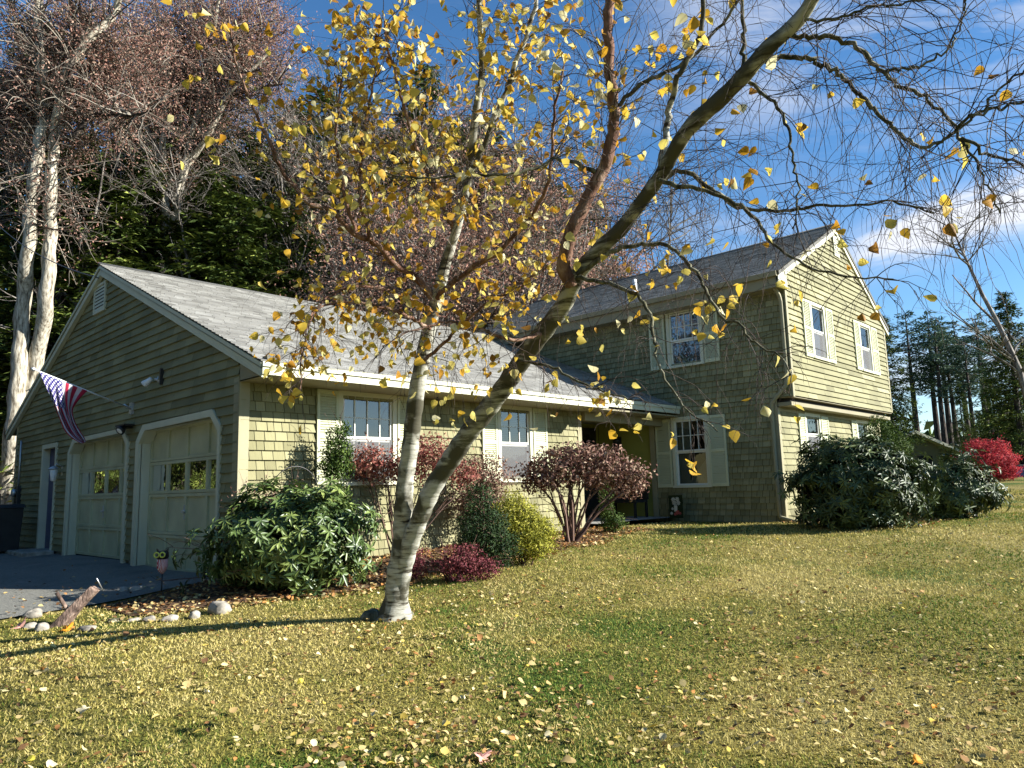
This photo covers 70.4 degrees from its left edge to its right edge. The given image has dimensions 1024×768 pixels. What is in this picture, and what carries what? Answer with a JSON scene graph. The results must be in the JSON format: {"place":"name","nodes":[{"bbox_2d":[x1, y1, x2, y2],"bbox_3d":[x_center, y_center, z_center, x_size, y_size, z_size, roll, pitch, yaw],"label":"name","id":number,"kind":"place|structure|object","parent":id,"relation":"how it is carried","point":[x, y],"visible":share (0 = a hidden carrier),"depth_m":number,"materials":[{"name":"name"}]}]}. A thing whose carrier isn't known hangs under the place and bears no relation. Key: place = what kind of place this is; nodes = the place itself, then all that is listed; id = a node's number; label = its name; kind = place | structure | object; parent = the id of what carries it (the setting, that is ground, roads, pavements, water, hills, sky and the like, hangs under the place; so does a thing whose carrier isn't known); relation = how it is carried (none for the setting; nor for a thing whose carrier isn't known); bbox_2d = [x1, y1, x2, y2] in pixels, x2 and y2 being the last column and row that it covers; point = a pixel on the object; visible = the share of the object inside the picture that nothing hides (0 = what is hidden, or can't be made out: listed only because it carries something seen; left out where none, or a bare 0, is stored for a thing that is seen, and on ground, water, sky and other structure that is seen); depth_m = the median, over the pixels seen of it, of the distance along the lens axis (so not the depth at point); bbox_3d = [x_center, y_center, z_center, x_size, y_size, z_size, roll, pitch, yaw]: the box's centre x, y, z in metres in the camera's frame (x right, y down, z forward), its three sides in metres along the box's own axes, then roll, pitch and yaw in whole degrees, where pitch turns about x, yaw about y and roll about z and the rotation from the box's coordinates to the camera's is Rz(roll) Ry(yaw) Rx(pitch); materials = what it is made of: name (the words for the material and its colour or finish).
{"place":"outdoors","nodes":[
{"label":"outdoors","id":0,"kind":"place"},
{"bbox_2d":[0,548,216,618],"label":"driveway","id":1,"kind":"structure","parent":0,"point":[38,572],"depth_m":10.36,"materials":[{"name":"grey asphalt"}]},
{"bbox_2d":[0,504,25,551],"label":"trash bin","id":2,"kind":"object","parent":1,"relation":"on","point":[11,516],"visible":0.86,"depth_m":15.19,"materials":[{"name":"black paint"}]},
{"bbox_2d":[0,477,1023,767],"bbox_3d":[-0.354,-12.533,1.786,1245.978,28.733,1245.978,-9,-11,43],"label":"ground","id":3,"kind":"structure","parent":0,"point":[652,635],"depth_m":5.31,"materials":[{"name":"green plant"}]},
{"bbox_2d":[0,204,67,462],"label":"hemlock tree","id":4,"kind":"object","parent":3,"relation":"on","point":[5,263],"visible":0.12,"depth_m":28.08,"materials":[{"name":"green plant"}]},
{"bbox_2d":[0,197,94,463],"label":"hemlock tree","id":5,"kind":"object","parent":3,"relation":"on","point":[60,309],"visible":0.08,"depth_m":27.11,"materials":[{"name":"green plant"}]},
{"bbox_2d":[0,174,130,484],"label":"hemlock tree","id":6,"kind":"object","parent":3,"relation":"on","point":[95,187],"visible":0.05,"depth_m":28.59,"materials":[{"name":"green plant"}]},
{"bbox_2d":[49,578,102,627],"bbox_3d":[-4.440,2.269,7.376,0.490,0.567,0.142,3,-9,-28],"label":"log","id":7,"kind":"object","parent":3,"relation":"on","point":[70,613],"visible":0.66,"depth_m":7.35,"materials":[{"name":"brown wood"}]},
{"bbox_2d":[0,160,159,423],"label":"hemlock tree","id":8,"kind":"object","parent":3,"relation":"on","point":[108,171],"visible":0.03,"depth_m":31.02,"materials":[{"name":"green plant"}]},
{"bbox_2d":[0,181,163,483],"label":"hemlock tree","id":9,"kind":"object","parent":3,"relation":"on","point":[121,205],"visible":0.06,"depth_m":27.46,"materials":[{"name":"green plant"}]},
{"bbox_2d":[0,155,205,502],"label":"hemlock tree","id":10,"kind":"object","parent":3,"relation":"on","point":[148,222],"visible":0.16,"depth_m":28.61,"materials":[{"name":"green plant"}]},
{"bbox_2d":[73,118,158,192],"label":"hemlock tree","id":11,"kind":"object","parent":3,"relation":"on","point":[143,154],"visible":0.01,"depth_m":37.92,"materials":[{"name":"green plant"}]},
{"bbox_2d":[147,162,256,286],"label":"hemlock tree","id":12,"kind":"object","parent":3,"relation":"on","point":[195,233],"visible":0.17,"depth_m":28.39,"materials":[{"name":"green plant"}]},
{"bbox_2d":[160,166,276,278],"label":"hemlock tree","id":13,"kind":"object","parent":3,"relation":"on","point":[223,176],"visible":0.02,"depth_m":31.15,"materials":[{"name":"green plant"}]},
{"bbox_2d":[182,190,305,297],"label":"hemlock tree","id":14,"kind":"object","parent":3,"relation":"on","point":[236,208],"visible":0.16,"depth_m":27.51,"materials":[{"name":"green plant"}]},
{"bbox_2d":[209,195,323,301],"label":"hemlock tree","id":15,"kind":"object","parent":3,"relation":"on","point":[265,227],"visible":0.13,"depth_m":28.74,"materials":[{"name":"green plant"}]},
{"bbox_2d":[245,95,326,205],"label":"hemlock tree","id":16,"kind":"object","parent":3,"relation":"on","point":[306,113],"visible":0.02,"depth_m":41.97,"materials":[{"name":"green plant"}]},
{"bbox_2d":[210,62,368,299],"bbox_3d":[-8.507,-4.184,31.910,4.602,19.708,9.521,-9,-11,42],"label":"bare tree","id":17,"kind":"object","parent":3,"relation":"on","point":[270,186],"visible":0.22,"depth_m":30.86,"materials":[{"name":"brown plant"}]},
{"bbox_2d":[251,206,341,304],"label":"hemlock tree","id":18,"kind":"object","parent":3,"relation":"on","point":[288,231],"visible":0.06,"depth_m":29.92,"materials":[{"name":"green plant"}]},
{"bbox_2d":[267,81,377,188],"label":"hemlock tree","id":19,"kind":"object","parent":3,"relation":"on","point":[322,97],"visible":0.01,"depth_m":43.86,"materials":[{"name":"green plant"}]},
{"bbox_2d":[242,95,415,314],"bbox_3d":[-8.135,-3.984,29.610,9.182,19.005,4.438,-4,-8,17],"label":"bare tree","id":20,"kind":"object","parent":3,"relation":"on","point":[302,259],"visible":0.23,"depth_m":29.41,"materials":[{"name":"brown plant"}]},
{"bbox_2d":[277,186,385,310],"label":"hemlock tree","id":21,"kind":"object","parent":3,"relation":"on","point":[325,240],"visible":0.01,"depth_m":33.12,"materials":[{"name":"green plant"}]},
{"bbox_2d":[242,110,429,303],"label":"beech tree","id":22,"kind":"object","parent":3,"relation":"on","point":[347,249],"visible":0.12,"depth_m":32.18,"materials":[{"name":"brown plant"}]},
{"bbox_2d":[257,69,415,310],"bbox_3d":[-7.663,-4.249,30.522,7.361,19.408,5.196,0,-8,-13],"label":"bare tree","id":23,"kind":"object","parent":3,"relation":"on","point":[308,174],"visible":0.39,"depth_m":30.84,"materials":[{"name":"brown plant"}]},
{"bbox_2d":[279,197,418,311],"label":"beech tree","id":24,"kind":"object","parent":3,"relation":"on","point":[358,272],"visible":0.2,"depth_m":26.82,"materials":[{"name":"brown plant"}]},
{"bbox_2d":[100,529,632,615],"bbox_3d":[-0.920,2.589,10.706,2.009,0.353,8.800,-9,-11,43],"label":"planting bed","id":25,"kind":"object","parent":3,"relation":"on","point":[222,590],"visible":0.35,"depth_m":8.41,"materials":[{"name":"brown soil"}]},
{"bbox_2d":[148,475,393,597],"bbox_3d":[-2.860,1.799,8.658,3.113,1.423,1.480,-2,-8,0],"label":"rhododendron","id":26,"kind":"object","parent":25,"relation":"on","point":[305,554],"visible":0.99,"depth_m":8.32,"materials":[{"name":"green plant"}]},
{"bbox_2d":[313,407,361,551],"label":"topiary arborvitae","id":27,"kind":"object","parent":25,"relation":"on","point":[336,456],"visible":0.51,"depth_m":10.06,"materials":[{"name":"green plant"}]},
{"bbox_2d":[346,430,481,555],"bbox_3d":[-1.462,1.597,10.738,2.053,2.052,0.837,-1,-8,-1],"label":"red leaf shrub","id":28,"kind":"object","parent":25,"relation":"on","point":[424,459],"visible":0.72,"depth_m":10.75,"materials":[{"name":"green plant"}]},
{"bbox_2d":[439,440,517,541],"bbox_3d":[-0.479,1.791,11.814,1.116,1.812,1.226,-9,-11,43],"label":"brown shrub","id":29,"kind":"object","parent":25,"relation":"on","point":[486,473],"visible":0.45,"depth_m":11.77,"materials":[{"name":"red plant"}]},
{"bbox_2d":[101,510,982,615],"bbox_3d":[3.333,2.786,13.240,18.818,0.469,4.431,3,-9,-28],"label":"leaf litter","id":30,"kind":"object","parent":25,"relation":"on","point":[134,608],"visible":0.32,"depth_m":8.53,"materials":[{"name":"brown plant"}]},
{"bbox_2d":[510,440,657,542],"bbox_3d":[1.252,1.850,12.405,2.566,1.805,1.132,-2,-8,1],"label":"hydrangea shrub","id":31,"kind":"object","parent":25,"relation":"on","point":[566,460],"visible":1,"depth_m":12.31,"materials":[{"name":"brown plant"}]},
{"bbox_2d":[591,485,636,532],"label":"porch shrub","id":32,"kind":"object","parent":25,"relation":"on","point":[611,523],"visible":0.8,"depth_m":13.51,"materials":[{"name":"green plant"}]},
{"bbox_2d":[275,187,505,325],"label":"beech tree","id":33,"kind":"object","parent":3,"relation":"on","point":[403,258],"visible":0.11,"depth_m":29.02,"materials":[{"name":"brown plant"}]},
{"bbox_2d":[313,153,496,320],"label":"beech tree","id":34,"kind":"object","parent":3,"relation":"on","point":[412,287],"visible":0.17,"depth_m":28.46,"materials":[{"name":"brown plant"}]},
{"bbox_2d":[384,62,449,267],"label":"hemlock tree","id":35,"kind":"object","parent":3,"relation":"on","point":[423,86],"visible":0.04,"depth_m":44.57,"materials":[{"name":"green plant"}]},
{"bbox_2d":[344,191,522,330],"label":"beech tree","id":36,"kind":"object","parent":3,"relation":"on","point":[448,299],"visible":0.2,"depth_m":28.72,"materials":[{"name":"brown plant"}]},
{"bbox_2d":[315,59,578,330],"bbox_3d":[-2.140,-3.179,29.831,8.611,17.210,12.819,-6,-9,30],"label":"beech tree","id":37,"kind":"object","parent":3,"relation":"on","point":[444,241],"visible":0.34,"depth_m":28.31,"materials":[{"name":"brown plant"}]},
{"bbox_2d":[5,223,892,572],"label":"house","id":38,"kind":"structure","parent":3,"relation":"on","point":[211,431],"depth_m":14.46,"materials":[{"name":"paint"}]},
{"bbox_2d":[45,449,54,548],"bbox_3d":[-9.680,2.404,15.302,0.870,2.100,0.120,-9,-11,43],"label":"side door","id":39,"kind":"structure","parent":38,"relation":"in","point":[52,452],"depth_m":15.44,"materials":[{"name":"blue paint"}]},
{"bbox_2d":[31,367,134,443],"bbox_3d":[-6.349,0.423,11.242,0.669,1.101,2.103,-3,-8,10],"label":"flag","id":40,"kind":"object","parent":38,"relation":"attached to","point":[65,396],"visible":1,"depth_m":10.67,"materials":[{"name":"multicoloured fabric"}]},
{"bbox_2d":[75,436,124,558],"bbox_3d":[-7.491,2.077,13.365,3.090,2.163,0.085,-9,-11,43],"label":"garage door","id":41,"kind":"structure","parent":38,"relation":"in","point":[101,469],"depth_m":13.53,"materials":[{"name":"paint"}]},
{"bbox_2d":[145,420,216,572],"bbox_3d":[-4.920,1.703,10.954,2.920,2.207,0.085,-9,-11,43],"label":"garage door","id":42,"kind":"structure","parent":38,"relation":"in","point":[182,471],"depth_m":11.09,"materials":[{"name":"paint"}]},
{"bbox_2d":[338,390,396,485],"bbox_3d":[-2.232,0.837,11.107,0.208,1.410,1.110,-9,-11,43],"label":"window","id":43,"kind":"structure","parent":38,"relation":"in","point":[354,410],"depth_m":11.12,"materials":[{"name":"paint"}]},
{"bbox_2d":[497,405,533,481],"bbox_3d":[0.042,1.107,13.455,0.160,1.410,0.970,-9,-11,43],"label":"window","id":44,"kind":"structure","parent":38,"relation":"in","point":[529,433],"depth_m":13.57,"materials":[{"name":"paint"}]},
{"bbox_2d":[582,428,599,517],"bbox_3d":[1.414,2.148,17.269,0.090,2.260,2.000,-9,-11,43],"label":"entry door","id":45,"kind":"structure","parent":38,"relation":"in","point":[587,433],"depth_m":17.76,"materials":[{"name":"black paint"}]},
{"bbox_2d":[585,516,669,523],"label":"walkway","id":46,"kind":"structure","parent":38,"relation":"attached to","point":[626,519],"depth_m":16.39,"materials":[{"name":"concrete"}]},
{"bbox_2d":[602,482,648,517],"bbox_3d":[2.639,2.708,16.978,0.950,0.820,0.560,-9,-11,43],"label":"porch bench","id":47,"kind":"object","parent":46,"relation":"on","point":[645,496],"visible":0.45,"depth_m":16.85,"materials":[{"name":"black paint"}]},
{"bbox_2d":[665,307,704,368],"bbox_3d":[4.014,-1.074,16.838,0.970,1.360,0.160,-9,-11,43],"label":"window","id":48,"kind":"structure","parent":38,"relation":"in","point":[671,359],"depth_m":16.91,"materials":[{"name":"glass"}]},
{"bbox_2d":[670,414,712,487],"bbox_3d":[4.090,1.538,16.497,0.970,1.610,0.208,-9,-11,43],"label":"window","id":49,"kind":"structure","parent":38,"relation":"in","point":[681,427],"depth_m":16.64,"materials":[{"name":"paint"}]},
{"bbox_2d":[810,301,830,361],"bbox_3d":[6.907,-1.173,16.439,0.160,1.300,0.900,-9,-11,43],"label":"window","id":50,"kind":"structure","parent":38,"relation":"in","point":[823,334],"depth_m":16.61,"materials":[{"name":"paint"}]},
{"bbox_2d":[858,321,875,373],"bbox_3d":[9.084,-0.919,18.722,0.160,1.280,0.910,-9,-11,43],"label":"window","id":51,"kind":"structure","parent":38,"relation":"in","point":[870,355],"depth_m":18.91,"materials":[{"name":"paint"}]},
{"bbox_2d":[411,535,508,582],"bbox_3d":[-0.781,2.199,8.762,1.457,0.720,0.802,-3,-8,11],"label":"barberry shrub","id":52,"kind":"object","parent":3,"relation":"on","point":[463,567],"visible":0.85,"depth_m":8.72,"materials":[{"name":"red plant"}]},
{"bbox_2d":[401,126,518,329],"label":"hemlock tree","id":53,"kind":"object","parent":3,"relation":"on","point":[468,200],"visible":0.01,"depth_m":39.16,"materials":[{"name":"green plant"}]},
{"bbox_2d":[452,471,526,570],"bbox_3d":[-0.314,1.824,9.546,0.985,1.345,0.998,-9,-11,43],"label":"yew shrub","id":54,"kind":"object","parent":3,"relation":"on","point":[491,542],"visible":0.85,"depth_m":9.40,"materials":[{"name":"green plant"}]},
{"bbox_2d":[362,109,618,320],"bbox_3d":[-2.926,-4.208,35.529,10.420,20.826,15.512,4,-10,-34],"label":"beech tree","id":55,"kind":"object","parent":3,"relation":"on","point":[445,230],"visible":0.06,"depth_m":36.02,"materials":[{"name":"brown plant"}]},
{"bbox_2d":[438,144,549,330],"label":"hemlock tree","id":56,"kind":"object","parent":3,"relation":"on","point":[507,184],"visible":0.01,"depth_m":38.13,"materials":[{"name":"green plant"}]},
{"bbox_2d":[433,16,558,330],"bbox_3d":[-0.750,-4.834,31.945,7.870,20.749,5.555,-7,-10,35],"label":"bare tree","id":57,"kind":"object","parent":3,"relation":"on","point":[522,137],"visible":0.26,"depth_m":32.15,"materials":[{"name":"brown plant"}]},
{"bbox_2d":[354,106,659,325],"bbox_3d":[0.547,-2.850,30.381,13.071,16.660,8.590,-6,-9,30],"label":"beech tree","id":58,"kind":"object","parent":3,"relation":"on","point":[521,207],"visible":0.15,"depth_m":30.14,"materials":[{"name":"brown plant"}]},
{"bbox_2d":[0,503,1023,767],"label":"fallen leaves","id":59,"kind":"object","parent":3,"relation":"on","point":[314,747],"depth_m":4.73,"materials":[{"name":"yellow plant"}]},
{"bbox_2d":[490,485,569,564],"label":"golden cypress","id":60,"kind":"object","parent":3,"relation":"on","point":[533,539],"visible":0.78,"depth_m":9.84,"materials":[{"name":"yellow plant"}]},
{"bbox_2d":[424,154,650,328],"bbox_3d":[1.455,-2.238,29.173,10.106,15.081,8.878,-1,-8,-3],"label":"beech tree","id":61,"kind":"object","parent":3,"relation":"on","point":[557,278],"visible":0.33,"depth_m":29.41,"materials":[{"name":"brown plant"}]},
{"bbox_2d":[469,128,663,315],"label":"beech tree","id":62,"kind":"object","parent":3,"relation":"on","point":[620,266],"visible":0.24,"depth_m":31.48,"materials":[{"name":"brown plant"}]},
{"bbox_2d":[156,0,1023,621],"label":"birch tree","id":63,"kind":"object","parent":3,"relation":"on","point":[410,524],"visible":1,"depth_m":4.92,"materials":[{"name":"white plant"}]},
{"bbox_2d":[535,99,652,290],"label":"bare tree","id":64,"kind":"object","parent":3,"relation":"on","point":[594,154],"visible":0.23,"depth_m":35.67,"materials":[{"name":"grey plant"}]},
{"bbox_2d":[564,144,690,278],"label":"bare tree","id":65,"kind":"object","parent":3,"relation":"on","point":[626,239],"visible":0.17,"depth_m":37.13,"materials":[{"name":"grey plant"}]},
{"bbox_2d":[609,139,698,269],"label":"bare tree","id":66,"kind":"object","parent":3,"relation":"on","point":[660,210],"visible":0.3,"depth_m":39.42,"materials":[{"name":"grey plant"}]},
{"bbox_2d":[617,137,726,265],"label":"bare tree","id":67,"kind":"object","parent":3,"relation":"on","point":[671,219],"visible":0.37,"depth_m":38.49,"materials":[{"name":"grey plant"}]},
{"bbox_2d":[771,432,963,531],"bbox_3d":[6.423,1.802,13.313,3.132,1.891,2.275,-5,-9,21],"label":"rhododendron","id":68,"kind":"object","parent":3,"relation":"on","point":[878,487],"visible":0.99,"depth_m":12.77,"materials":[{"name":"green plant"}]},
{"bbox_2d":[876,315,932,462],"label":"evergreen tree","id":69,"kind":"object","parent":3,"relation":"on","point":[900,410],"visible":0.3,"depth_m":42.09,"materials":[{"name":"green plant"}]},
{"bbox_2d":[887,309,957,430],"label":"pine tree","id":70,"kind":"object","parent":3,"relation":"on","point":[909,348],"visible":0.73,"depth_m":60.19,"materials":[{"name":"green plant"}]},
{"bbox_2d":[889,430,961,465],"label":"neighbour house","id":71,"kind":"structure","parent":3,"relation":"on","point":[933,449],"depth_m":44.10,"materials":[{"name":"paint"}]},
{"bbox_2d":[893,310,967,440],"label":"pine tree","id":72,"kind":"object","parent":3,"relation":"on","point":[937,431],"visible":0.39,"depth_m":62.27,"materials":[{"name":"green plant"}]},
{"bbox_2d":[898,316,974,460],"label":"pine tree","id":73,"kind":"object","parent":3,"relation":"on","point":[948,417],"visible":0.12,"depth_m":64.18,"materials":[{"name":"green plant"}]},
{"bbox_2d":[855,173,1023,397],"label":"bare tree","id":74,"kind":"object","parent":3,"relation":"on","point":[1013,358],"visible":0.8,"depth_m":22.70,"materials":[{"name":"grey plant"}]},
{"bbox_2d":[904,321,978,443],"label":"pine tree","id":75,"kind":"object","parent":3,"relation":"on","point":[940,393],"visible":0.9,"depth_m":58.10,"materials":[{"name":"green plant"}]},
{"bbox_2d":[915,331,988,457],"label":"pine tree","id":76,"kind":"object","parent":3,"relation":"on","point":[953,408],"visible":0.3,"depth_m":60.26,"materials":[{"name":"green plant"}]},
{"bbox_2d":[948,383,974,449],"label":"evergreen tree","id":77,"kind":"object","parent":3,"relation":"on","point":[964,414],"visible":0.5,"depth_m":56.10,"materials":[{"name":"green plant"}]},
{"bbox_2d":[934,338,995,442],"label":"pine tree","id":78,"kind":"object","parent":3,"relation":"on","point":[970,403],"visible":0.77,"depth_m":57.25,"materials":[{"name":"green plant"}]},
{"bbox_2d":[943,312,1009,435],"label":"pine tree","id":79,"kind":"object","parent":3,"relation":"on","point":[976,342],"visible":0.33,"depth_m":60.55,"materials":[{"name":"green plant"}]},
{"bbox_2d":[954,433,1023,481],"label":"burning bush","id":80,"kind":"object","parent":3,"relation":"on","point":[1007,465],"visible":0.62,"depth_m":33.52,"materials":[{"name":"red plant"}]},
{"bbox_2d":[965,374,1016,463],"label":"evergreen tree","id":81,"kind":"object","parent":3,"relation":"on","point":[993,434],"visible":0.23,"depth_m":46.12,"materials":[{"name":"green plant"}]},
{"bbox_2d":[970,291,1023,464],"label":"evergreen tree","id":82,"kind":"object","parent":3,"relation":"on","point":[1016,430],"visible":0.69,"depth_m":40.44,"materials":[{"name":"green plant"}]},
{"bbox_2d":[0,0,1023,435],"label":"sky","id":83,"kind":"structure","parent":0,"point":[435,15],"materials":[{"name":"blue"}]},
{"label":"forest floor","id":84,"kind":"structure","parent":0,"visible":0},
{"bbox_2d":[0,73,67,342],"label":"hemlock tree","id":85,"kind":"object","parent":84,"relation":"on","point":[7,193],"visible":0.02,"depth_m":35.47,"materials":[{"name":"green plant"}]},
{"bbox_2d":[0,121,128,353],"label":"hemlock tree","id":86,"kind":"object","parent":84,"relation":"on","point":[73,178],"visible":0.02,"depth_m":34.11,"materials":[{"name":"green plant"}]},
{"bbox_2d":[0,64,174,346],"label":"bare tree","id":87,"kind":"object","parent":84,"relation":"on","point":[73,260],"visible":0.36,"depth_m":27.34,"materials":[{"name":"grey plant"}]},
{"bbox_2d":[0,0,217,503],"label":"oak tree","id":88,"kind":"object","parent":84,"relation":"on","point":[50,98],"visible":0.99,"depth_m":23.90,"materials":[{"name":"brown plant"}]},
{"bbox_2d":[43,0,346,267],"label":"oak tree","id":89,"kind":"object","parent":84,"relation":"on","point":[236,90],"visible":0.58,"depth_m":30.00,"materials":[{"name":"brown plant"}]},
{"bbox_2d":[118,97,273,285],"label":"bare tree","id":90,"kind":"object","parent":84,"relation":"on","point":[171,195],"visible":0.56,"depth_m":27.96,"materials":[{"name":"grey plant"}]},
{"bbox_2d":[140,131,254,277],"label":"hemlock tree","id":91,"kind":"object","parent":84,"relation":"on","point":[155,207],"visible":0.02,"depth_m":32.04,"materials":[{"name":"green plant"}]},
{"bbox_2d":[214,121,307,253],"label":"hemlock tree","id":92,"kind":"object","parent":84,"relation":"on","point":[248,154],"visible":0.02,"depth_m":35.15,"materials":[{"name":"green plant"}]},
{"bbox_2d":[209,0,333,214],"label":"bare tree","id":93,"kind":"object","parent":84,"relation":"on","point":[231,137],"visible":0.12,"depth_m":32.84,"materials":[{"name":"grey plant"}]},
{"bbox_2d":[240,153,325,301],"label":"hemlock tree","id":94,"kind":"object","parent":84,"relation":"on","point":[263,190],"visible":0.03,"depth_m":32.15,"materials":[{"name":"green plant"}]},
{"bbox_2d":[218,92,347,290],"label":"bare tree","id":95,"kind":"object","parent":84,"relation":"on","point":[300,182],"visible":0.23,"depth_m":31.55,"materials":[{"name":"grey plant"}]},
{"bbox_2d":[276,51,420,309],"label":"bare tree","id":96,"kind":"object","parent":84,"relation":"on","point":[337,137],"visible":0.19,"depth_m":32.16,"materials":[{"name":"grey plant"}]},
{"bbox_2d":[332,129,492,318],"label":"hemlock tree","id":97,"kind":"object","parent":84,"relation":"on","point":[394,153],"visible":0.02,"depth_m":38.19,"materials":[{"name":"green plant"}]},
{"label":"planting bed","id":98,"kind":"structure","parent":0,"visible":0},
{"bbox_2d":[849,413,916,466],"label":"dome conifer","id":99,"kind":"object","parent":98,"relation":"on","point":[888,432],"visible":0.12,"depth_m":16.50,"materials":[{"name":"green plant"}]},
{"bbox_2d":[908,443,1013,518],"bbox_3d":[9.199,2.080,15.409,2.133,1.751,2.317,1,-8,-15],"label":"rhododendron","id":100,"kind":"object","parent":98,"relation":"on","point":[971,489],"visible":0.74,"depth_m":14.81,"materials":[{"name":"green plant"}]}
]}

